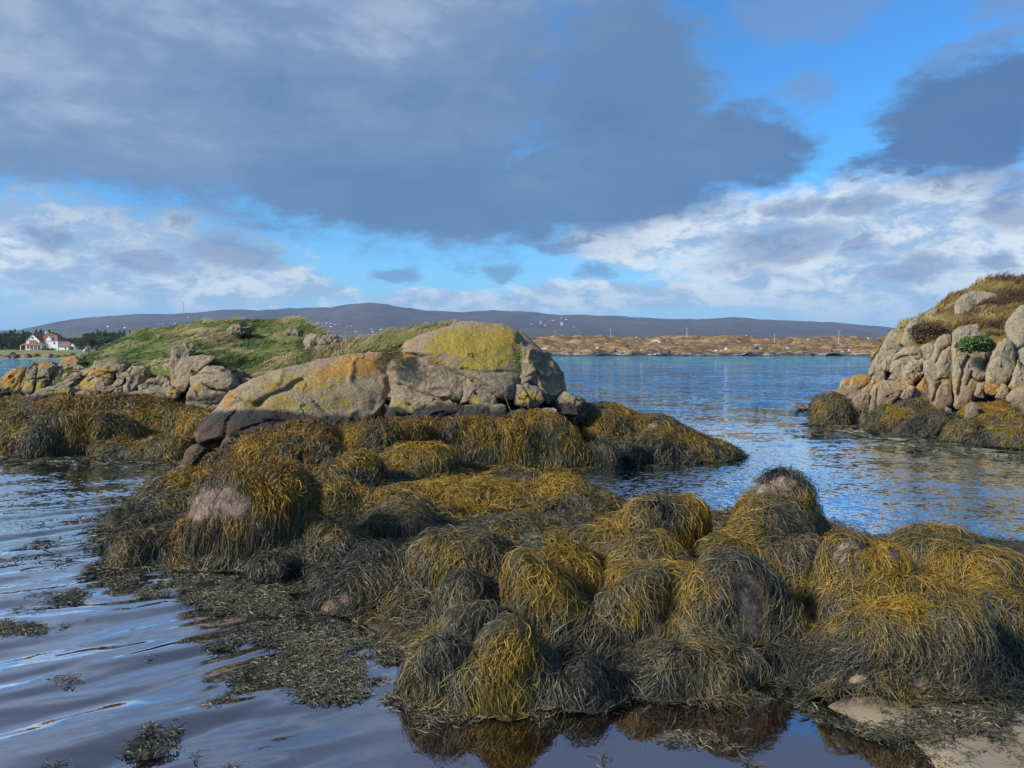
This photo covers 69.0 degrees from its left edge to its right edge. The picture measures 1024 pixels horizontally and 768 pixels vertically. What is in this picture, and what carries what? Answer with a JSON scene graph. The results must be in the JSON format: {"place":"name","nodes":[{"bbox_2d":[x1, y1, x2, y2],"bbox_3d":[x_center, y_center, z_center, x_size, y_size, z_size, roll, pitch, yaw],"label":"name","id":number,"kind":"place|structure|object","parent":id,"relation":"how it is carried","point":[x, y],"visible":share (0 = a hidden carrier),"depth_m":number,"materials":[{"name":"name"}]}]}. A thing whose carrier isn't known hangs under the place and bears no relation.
{"place":"outdoors","nodes":[
{"label":"outdoors","id":0,"kind":"place"},
{"bbox_2d":[19,331,68,349],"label":"house","id":1,"kind":"structure","parent":0,"point":[34,341],"depth_m":331.01,"materials":[{"name":"paint"}]},
{"bbox_2d":[0,349,94,358],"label":"shore","id":2,"kind":"structure","parent":0,"point":[42,353],"depth_m":244.10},
{"bbox_2d":[55,319,319,402],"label":"knoll","id":3,"kind":"structure","parent":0,"point":[155,373],"depth_m":19.84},
{"bbox_2d":[0,361,63,399],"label":"rock outcrop","id":4,"kind":"object","parent":3,"relation":"on","point":[34,377],"visible":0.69,"depth_m":17.81,"materials":[{"name":"stone"}]},
{"bbox_2d":[21,359,170,408],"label":"rock outcrop","id":5,"kind":"object","parent":3,"relation":"on","point":[109,376],"visible":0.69,"depth_m":16.22,"materials":[{"name":"stone"}]},
{"bbox_2d":[171,354,215,392],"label":"rock","id":6,"kind":"object","parent":3,"relation":"on","point":[187,368],"visible":0.96,"depth_m":16.07,"materials":[{"name":"stone"}]},
{"bbox_2d":[57,315,358,378],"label":"knoll grass","id":7,"kind":"structure","parent":3,"relation":"on","point":[256,355],"depth_m":21.30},
{"bbox_2d":[190,365,239,391],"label":"rock","id":8,"kind":"object","parent":3,"relation":"on","point":[219,378],"visible":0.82,"depth_m":15.69,"materials":[{"name":"stone"}]},
{"bbox_2d":[0,303,895,353],"bbox_3d":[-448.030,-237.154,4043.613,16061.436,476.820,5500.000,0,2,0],"label":"hills","id":9,"kind":"structure","parent":0,"point":[363,319],"depth_m":3827.58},
{"bbox_2d":[0,354,1023,767],"bbox_3d":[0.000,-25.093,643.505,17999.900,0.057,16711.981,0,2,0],"label":"water","id":10,"kind":"structure","parent":0,"point":[748,400],"depth_m":9.40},
{"bbox_2d":[0,618,71,637],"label":"floating weed","id":11,"kind":"object","parent":10,"relation":"on","point":[35,628],"visible":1,"depth_m":5.11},
{"bbox_2d":[5,587,93,612],"bbox_3d":[-3.524,1.649,5.731,0.542,0.031,0.561,-1,2,-12],"label":"floating weed","id":12,"kind":"object","parent":10,"relation":"on","point":[70,596],"visible":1,"depth_m":5.74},
{"bbox_2d":[0,496,168,581],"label":"floating weed","id":13,"kind":"object","parent":10,"relation":"on","point":[111,571],"visible":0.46,"depth_m":7.14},
{"bbox_2d":[0,455,201,468],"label":"floating weed","id":14,"kind":"object","parent":10,"relation":"on","point":[87,461],"visible":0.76,"depth_m":12.85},
{"bbox_2d":[37,717,210,767],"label":"floating weed","id":15,"kind":"object","parent":10,"relation":"on","point":[144,735],"visible":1,"depth_m":3.60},
{"bbox_2d":[7,564,324,621],"bbox_3d":[-2.511,1.598,6.081,2.415,0.105,1.710,0,2,0],"label":"floating weed","id":16,"kind":"object","parent":10,"relation":"on","point":[269,600],"visible":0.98,"depth_m":5.84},
{"bbox_2d":[178,615,406,710],"bbox_3d":[-1.403,1.691,4.651,1.624,0.037,1.436,0,2,0],"label":"floating weed","id":17,"kind":"object","parent":10,"relation":"on","point":[307,637],"visible":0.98,"depth_m":4.60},
{"bbox_2d":[194,321,587,444],"bbox_3d":[-2.122,0.019,14.485,7.092,2.453,4.596,0,2,-6],"label":"cracked rock","id":18,"kind":"object","parent":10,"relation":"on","point":[461,368],"visible":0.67,"depth_m":12.94,"materials":[{"name":"stone"}]},
{"bbox_2d":[272,319,456,369],"bbox_3d":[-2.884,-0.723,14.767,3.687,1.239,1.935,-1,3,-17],"label":"rock grass","id":19,"kind":"object","parent":18,"relation":"on","point":[365,342],"visible":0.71,"depth_m":14.71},
{"bbox_2d":[374,691,555,735],"bbox_3d":[-0.242,1.724,3.922,1.043,0.032,0.565,0,2,0],"label":"floating weed","id":20,"kind":"object","parent":10,"relation":"on","point":[435,716],"visible":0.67,"depth_m":3.87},
{"bbox_2d":[201,723,770,767],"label":"floating weed","id":21,"kind":"object","parent":10,"relation":"on","point":[699,739],"visible":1,"depth_m":3.63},
{"bbox_2d":[696,429,750,479],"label":"seaweed-covered rock","id":22,"kind":"object","parent":10,"relation":"in","point":[739,453],"visible":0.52,"depth_m":13.22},
{"bbox_2d":[785,427,1023,465],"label":"floating weed","id":23,"kind":"object","parent":10,"relation":"on","point":[914,442],"visible":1,"depth_m":15.16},
{"bbox_2d":[0,399,1023,767],"bbox_3d":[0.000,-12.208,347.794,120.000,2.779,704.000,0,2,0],"label":"seabed","id":24,"kind":"structure","parent":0,"point":[776,737],"depth_m":4.63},
{"bbox_2d":[0,417,35,456],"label":"seaweed-covered rock","id":25,"kind":"object","parent":24,"relation":"on","point":[6,439],"visible":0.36,"depth_m":13.71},
{"bbox_2d":[7,415,70,458],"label":"seaweed-covered rock","id":26,"kind":"object","parent":24,"relation":"on","point":[33,444],"visible":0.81,"depth_m":13.41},
{"bbox_2d":[3,392,99,419],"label":"seaweed-covered rock","id":27,"kind":"object","parent":24,"relation":"on","point":[42,409],"visible":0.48,"depth_m":15.13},
{"bbox_2d":[2,408,162,458],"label":"seaweed-covered rock","id":28,"kind":"object","parent":24,"relation":"on","point":[77,443],"visible":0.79,"depth_m":13.67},
{"bbox_2d":[0,394,210,451],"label":"wrack bed","id":29,"kind":"object","parent":24,"relation":"on","point":[11,398],"visible":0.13,"depth_m":15.00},
{"bbox_2d":[185,382,227,410],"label":"rock","id":30,"kind":"object","parent":29,"relation":"on","point":[201,394],"visible":0.77,"depth_m":15.28,"materials":[{"name":"stone"}]},
{"bbox_2d":[59,390,185,419],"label":"seaweed-covered rock","id":31,"kind":"object","parent":24,"relation":"on","point":[114,406],"visible":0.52,"depth_m":15.18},
{"bbox_2d":[68,526,190,614],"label":"seaweed-covered rock","id":32,"kind":"object","parent":24,"relation":"on","point":[120,551],"visible":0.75,"depth_m":6.63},
{"bbox_2d":[95,501,166,545],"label":"seaweed-covered rock","id":33,"kind":"object","parent":24,"relation":"on","point":[113,520],"visible":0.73,"depth_m":8.00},
{"bbox_2d":[79,432,209,462],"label":"seaweed-covered rock","id":34,"kind":"object","parent":24,"relation":"on","point":[161,448],"visible":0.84,"depth_m":13.18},
{"bbox_2d":[106,488,198,524],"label":"seaweed-covered rock","id":35,"kind":"object","parent":24,"relation":"on","point":[169,509],"visible":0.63,"depth_m":8.30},
{"bbox_2d":[115,398,211,435],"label":"seaweed-covered rock","id":36,"kind":"object","parent":24,"relation":"on","point":[166,422],"visible":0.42,"depth_m":14.79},
{"bbox_2d":[131,463,228,498],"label":"seaweed-covered rock","id":37,"kind":"object","parent":24,"relation":"on","point":[173,474],"visible":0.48,"depth_m":9.93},
{"bbox_2d":[163,411,220,452],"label":"seaweed-covered rock","id":38,"kind":"object","parent":24,"relation":"on","point":[188,428],"visible":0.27,"depth_m":13.75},
{"bbox_2d":[134,454,356,578],"bbox_3d":[-2.465,1.596,7.146,2.301,1.998,1.956,0,2,0],"label":"seaweed-covered rock","id":39,"kind":"object","parent":24,"relation":"on","point":[230,544],"visible":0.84,"depth_m":6.52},
{"bbox_2d":[219,540,329,619],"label":"seaweed-covered rock","id":40,"kind":"object","parent":24,"relation":"on","point":[258,576],"visible":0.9,"depth_m":6.20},
{"bbox_2d":[201,428,353,474],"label":"seaweed-covered rock","id":41,"kind":"object","parent":24,"relation":"on","point":[245,446],"visible":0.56,"depth_m":10.54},
{"bbox_2d":[240,415,344,445],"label":"seaweed-covered rock","id":42,"kind":"object","parent":24,"relation":"on","point":[305,425],"visible":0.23,"depth_m":11.67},
{"bbox_2d":[246,510,399,584],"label":"seaweed-covered rock","id":43,"kind":"object","parent":24,"relation":"on","point":[331,543],"visible":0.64,"depth_m":6.45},
{"bbox_2d":[319,482,367,522],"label":"seaweed-covered rock","id":44,"kind":"object","parent":24,"relation":"on","point":[339,492],"visible":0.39,"depth_m":8.38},
{"bbox_2d":[302,446,402,487],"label":"seaweed-covered rock","id":45,"kind":"object","parent":24,"relation":"on","point":[359,474],"visible":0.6,"depth_m":10.22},
{"bbox_2d":[299,536,431,686],"bbox_3d":[-0.957,1.751,5.870,1.437,1.243,1.508,0,2,0],"label":"seaweed-covered rock","id":46,"kind":"object","parent":24,"relation":"on","point":[369,579],"visible":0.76,"depth_m":5.51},
{"bbox_2d":[333,420,399,455],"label":"seaweed-covered rock","id":47,"kind":"object","parent":24,"relation":"on","point":[367,445],"visible":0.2,"depth_m":11.68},
{"bbox_2d":[333,414,434,450],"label":"seaweed-covered rock","id":48,"kind":"object","parent":24,"relation":"on","point":[405,428],"visible":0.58,"depth_m":11.91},
{"bbox_2d":[337,486,453,521],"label":"seaweed-covered rock","id":49,"kind":"object","parent":24,"relation":"on","point":[370,504],"visible":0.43,"depth_m":8.47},
{"bbox_2d":[352,492,462,545],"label":"seaweed-covered rock","id":50,"kind":"object","parent":24,"relation":"on","point":[408,505],"visible":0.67,"depth_m":7.39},
{"bbox_2d":[371,435,474,480],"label":"seaweed-covered rock","id":51,"kind":"object","parent":24,"relation":"on","point":[446,472],"visible":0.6,"depth_m":11.19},
{"bbox_2d":[120,419,731,521],"bbox_3d":[-1.312,1.108,10.808,9.295,1.018,5.837,0,2,0],"label":"wrack bed","id":52,"kind":"object","parent":24,"relation":"on","point":[512,477],"visible":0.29,"depth_m":10.34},
{"bbox_2d":[362,523,515,618],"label":"seaweed-covered rock","id":53,"kind":"object","parent":24,"relation":"on","point":[439,538],"visible":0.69,"depth_m":5.42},
{"bbox_2d":[393,627,503,767],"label":"seaweed-covered rock","id":54,"kind":"object","parent":24,"relation":"on","point":[414,748],"visible":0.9,"depth_m":4.04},
{"bbox_2d":[362,474,536,513],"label":"seaweed-covered rock","id":55,"kind":"object","parent":24,"relation":"on","point":[483,500],"visible":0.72,"depth_m":9.07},
{"bbox_2d":[384,566,515,649],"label":"seaweed-covered rock","id":56,"kind":"object","parent":24,"relation":"on","point":[449,598],"visible":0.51,"depth_m":4.77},
{"bbox_2d":[402,597,520,656],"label":"seaweed-covered rock","id":57,"kind":"object","parent":24,"relation":"on","point":[479,614],"visible":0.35,"depth_m":4.42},
{"bbox_2d":[404,413,540,469],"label":"seaweed-covered rock","id":58,"kind":"object","parent":24,"relation":"on","point":[503,430],"visible":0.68,"depth_m":12.13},
{"bbox_2d":[427,610,596,767],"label":"seaweed-covered rock","id":59,"kind":"object","parent":24,"relation":"on","point":[511,732],"visible":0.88,"depth_m":3.95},
{"bbox_2d":[450,510,573,545],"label":"seaweed-covered rock","id":60,"kind":"object","parent":24,"relation":"on","point":[501,523],"visible":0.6,"depth_m":7.50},
{"bbox_2d":[497,407,600,476],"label":"seaweed-covered rock","id":61,"kind":"object","parent":24,"relation":"on","point":[560,443],"visible":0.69,"depth_m":12.20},
{"bbox_2d":[479,529,626,643],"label":"seaweed-covered rock","id":62,"kind":"object","parent":24,"relation":"on","point":[561,550],"visible":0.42,"depth_m":5.12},
{"bbox_2d":[486,544,623,665],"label":"seaweed-covered rock","id":63,"kind":"object","parent":24,"relation":"on","point":[531,567],"visible":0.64,"depth_m":4.61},
{"bbox_2d":[96,460,1023,700],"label":"wrack bed","id":64,"kind":"object","parent":24,"relation":"on","point":[1011,545],"visible":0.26,"depth_m":5.46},
{"bbox_2d":[494,468,628,512],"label":"seaweed-covered rock","id":65,"kind":"object","parent":24,"relation":"on","point":[542,482],"visible":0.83,"depth_m":8.93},
{"bbox_2d":[546,486,628,518],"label":"seaweed-covered rock","id":66,"kind":"object","parent":24,"relation":"on","point":[571,505],"visible":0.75,"depth_m":8.60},
{"bbox_2d":[547,580,640,664],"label":"seaweed-covered rock","id":67,"kind":"object","parent":24,"relation":"on","point":[607,644],"visible":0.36,"depth_m":4.51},
{"bbox_2d":[540,645,659,740],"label":"seaweed-covered rock","id":68,"kind":"object","parent":24,"relation":"on","point":[604,715],"visible":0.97,"depth_m":3.97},
{"bbox_2d":[583,439,632,470],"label":"seaweed-covered rock","id":69,"kind":"object","parent":24,"relation":"on","point":[606,455],"visible":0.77,"depth_m":12.21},
{"bbox_2d":[562,493,681,561],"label":"seaweed-covered rock","id":70,"kind":"object","parent":24,"relation":"on","point":[590,536],"visible":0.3,"depth_m":5.67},
{"bbox_2d":[574,401,679,456],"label":"seaweed-covered rock","id":71,"kind":"object","parent":24,"relation":"on","point":[609,421],"visible":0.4,"depth_m":13.28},
{"bbox_2d":[604,437,656,467],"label":"seaweed-covered rock","id":72,"kind":"object","parent":24,"relation":"on","point":[632,453],"visible":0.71,"depth_m":12.50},
{"bbox_2d":[555,557,712,677],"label":"seaweed-covered rock","id":73,"kind":"object","parent":24,"relation":"on","point":[629,587],"visible":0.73,"depth_m":4.58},
{"bbox_2d":[592,527,696,579],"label":"seaweed-covered rock","id":74,"kind":"object","parent":24,"relation":"on","point":[650,548],"visible":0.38,"depth_m":5.19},
{"bbox_2d":[601,489,713,555],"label":"seaweed-covered rock","id":75,"kind":"object","parent":24,"relation":"on","point":[679,518],"visible":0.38,"depth_m":5.68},
{"bbox_2d":[626,427,690,475],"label":"seaweed-covered rock","id":76,"kind":"object","parent":24,"relation":"on","point":[646,449],"visible":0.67,"depth_m":12.79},
{"bbox_2d":[604,639,739,724],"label":"seaweed-covered rock","id":77,"kind":"object","parent":24,"relation":"on","point":[668,711],"visible":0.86,"depth_m":4.10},
{"bbox_2d":[583,530,764,664],"bbox_3d":[1.073,1.542,4.931,1.528,1.019,1.487,0,2,0],"label":"seaweed-covered rock","id":78,"kind":"object","parent":24,"relation":"on","point":[615,575],"visible":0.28,"depth_m":4.87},
{"bbox_2d":[625,413,738,492],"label":"seaweed-covered rock","id":79,"kind":"object","parent":24,"relation":"on","point":[693,454],"visible":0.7,"depth_m":13.01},
{"bbox_2d":[592,554,780,686],"bbox_3d":[1.130,1.493,4.862,1.533,0.860,1.549,0,2,0],"label":"seaweed-covered rock","id":80,"kind":"object","parent":24,"relation":"on","point":[681,600],"visible":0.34,"depth_m":4.50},
{"bbox_2d":[616,635,774,719],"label":"seaweed-covered rock","id":81,"kind":"object","parent":24,"relation":"on","point":[728,682],"visible":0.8,"depth_m":4.09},
{"bbox_2d":[615,563,778,692],"bbox_3d":[1.092,1.693,4.596,1.220,1.069,1.034,0,2,0],"label":"seaweed-covered rock","id":82,"kind":"object","parent":24,"relation":"on","point":[698,632],"visible":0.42,"depth_m":4.43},
{"bbox_2d":[658,546,829,688],"bbox_3d":[1.413,1.728,4.619,1.189,1.412,1.139,1,3,21],"label":"seaweed-covered rock","id":83,"kind":"object","parent":24,"relation":"on","point":[780,631],"visible":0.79,"depth_m":4.53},
{"bbox_2d":[671,504,821,612],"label":"seaweed-covered rock","id":84,"kind":"object","parent":24,"relation":"on","point":[704,546],"visible":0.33,"depth_m":5.24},
{"bbox_2d":[729,480,831,568],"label":"seaweed-covered rock","id":85,"kind":"object","parent":24,"relation":"on","point":[753,498],"visible":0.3,"depth_m":5.56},
{"bbox_2d":[729,509,831,605],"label":"seaweed-covered rock","id":86,"kind":"object","parent":24,"relation":"on","point":[789,545],"visible":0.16,"depth_m":5.16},
{"bbox_2d":[729,463,836,541],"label":"seaweed-covered rock","id":87,"kind":"object","parent":24,"relation":"on","point":[808,489],"visible":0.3,"depth_m":5.76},
{"bbox_2d":[798,391,860,426],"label":"seaweed-covered rock","id":88,"kind":"object","parent":24,"relation":"on","point":[833,408],"visible":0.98,"depth_m":19.48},
{"bbox_2d":[794,560,911,642],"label":"seaweed-covered rock","id":89,"kind":"object","parent":24,"relation":"on","point":[842,605],"visible":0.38,"depth_m":4.63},
{"bbox_2d":[852,392,869,424],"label":"granite boulder","id":90,"kind":"object","parent":24,"relation":"on","point":[861,403],"visible":0.77,"depth_m":19.57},
{"bbox_2d":[792,524,962,625],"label":"seaweed-covered rock","id":91,"kind":"object","parent":24,"relation":"on","point":[829,573],"visible":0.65,"depth_m":4.73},
{"bbox_2d":[868,379,913,412],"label":"granite boulder","id":92,"kind":"object","parent":24,"relation":"on","point":[888,391],"visible":0.84,"depth_m":19.70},
{"bbox_2d":[888,372,901,380],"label":"granite boulder","id":93,"kind":"object","parent":92,"relation":"on","point":[895,376],"visible":0.88,"depth_m":20.41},
{"bbox_2d":[889,346,921,373],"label":"granite boulder","id":94,"kind":"object","parent":93,"relation":"on","point":[902,358],"visible":0.84,"depth_m":20.88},
{"bbox_2d":[771,587,1023,718],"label":"seaweed-covered rock","id":95,"kind":"object","parent":24,"relation":"on","point":[928,659],"visible":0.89,"depth_m":4.04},
{"bbox_2d":[881,404,913,430],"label":"rock","id":96,"kind":"object","parent":24,"relation":"on","point":[895,415],"visible":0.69,"depth_m":18.25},
{"bbox_2d":[778,694,1023,749],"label":"beached weed","id":97,"kind":"object","parent":24,"relation":"on","point":[960,713],"visible":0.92,"depth_m":3.75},
{"bbox_2d":[805,546,1018,662],"bbox_3d":[2.325,1.532,4.608,1.336,0.945,1.422,-1,3,-25],"label":"seaweed-covered rock","id":98,"kind":"object","parent":24,"relation":"on","point":[921,587],"visible":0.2,"depth_m":4.55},
{"bbox_2d":[818,695,1023,767],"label":"beached weed","id":99,"kind":"object","parent":24,"relation":"on","point":[935,748],"visible":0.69,"depth_m":3.58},
{"bbox_2d":[898,409,948,437],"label":"seaweed-covered rock","id":100,"kind":"object","parent":24,"relation":"on","point":[918,424],"visible":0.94,"depth_m":16.83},
{"bbox_2d":[923,334,953,410],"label":"granite boulder","id":101,"kind":"object","parent":24,"relation":"on","point":[937,368],"visible":0.96,"depth_m":19.47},
{"bbox_2d":[883,519,1023,597],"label":"seaweed-covered rock","id":102,"kind":"object","parent":24,"relation":"on","point":[937,567],"visible":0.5,"depth_m":5.03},
{"bbox_2d":[938,416,989,441],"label":"seaweed-covered rock","id":103,"kind":"object","parent":24,"relation":"on","point":[955,430],"visible":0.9,"depth_m":15.99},
{"bbox_2d":[915,543,1023,683],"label":"seaweed-covered rock","id":104,"kind":"object","parent":24,"relation":"on","point":[1015,605],"visible":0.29,"depth_m":4.46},
{"bbox_2d":[954,399,1022,415],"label":"seaweed-covered rock","id":105,"kind":"object","parent":24,"relation":"on","point":[996,406],"visible":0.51,"depth_m":16.97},
{"bbox_2d":[970,410,1023,429],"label":"seaweed-covered rock","id":106,"kind":"object","parent":24,"relation":"on","point":[996,418],"visible":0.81,"depth_m":16.04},
{"bbox_2d":[972,420,1023,448],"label":"seaweed-covered rock","id":107,"kind":"object","parent":24,"relation":"on","point":[999,439],"visible":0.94,"depth_m":15.08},
{"bbox_2d":[0,0,1023,330],"label":"sky","id":108,"kind":"structure","parent":0,"point":[860,162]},
{"bbox_2d":[529,334,881,355],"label":"island","id":109,"kind":"structure","parent":0,"point":[682,345],"depth_m":527.32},
{"bbox_2d":[870,277,1023,391],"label":"headland","id":110,"kind":"structure","parent":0,"point":[996,338],"depth_m":23.34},
{"bbox_2d":[907,322,950,344],"bbox_3d":[12.295,-1.271,21.963,1.286,1.124,0.643,0,2,0],"label":"heather bush","id":111,"kind":"object","parent":110,"relation":"on","point":[922,331],"visible":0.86,"depth_m":21.81,"materials":[{"name":"brown plant"}]},
{"bbox_2d":[870,270,1023,362],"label":"grass","id":112,"kind":"structure","parent":110,"relation":"on","point":[1004,300],"depth_m":23.84,"materials":[{"name":"brown plant"}]},
{"bbox_2d":[951,324,989,409],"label":"granite boulder","id":113,"kind":"object","parent":110,"relation":"on","point":[968,371],"visible":0.84,"depth_m":19.34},
{"bbox_2d":[954,290,997,313],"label":"granite boulder","id":114,"kind":"object","parent":110,"relation":"on","point":[967,301],"visible":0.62,"depth_m":24.02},
{"bbox_2d":[984,338,1015,384],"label":"granite boulder","id":115,"kind":"object","parent":110,"relation":"on","point":[1000,366],"visible":0.95,"depth_m":18.64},
{"bbox_2d":[954,335,996,353],"bbox_3d":[11.785,-1.007,18.924,1.114,0.498,0.531,0,2,0],"label":"fern","id":116,"kind":"object","parent":115,"relation":"on","point":[973,343],"visible":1,"depth_m":18.82,"materials":[{"name":"green plant"}]},
{"bbox_2d":[1004,305,1023,365],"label":"granite boulder","id":117,"kind":"object","parent":110,"relation":"on","point":[1014,328],"visible":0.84,"depth_m":19.16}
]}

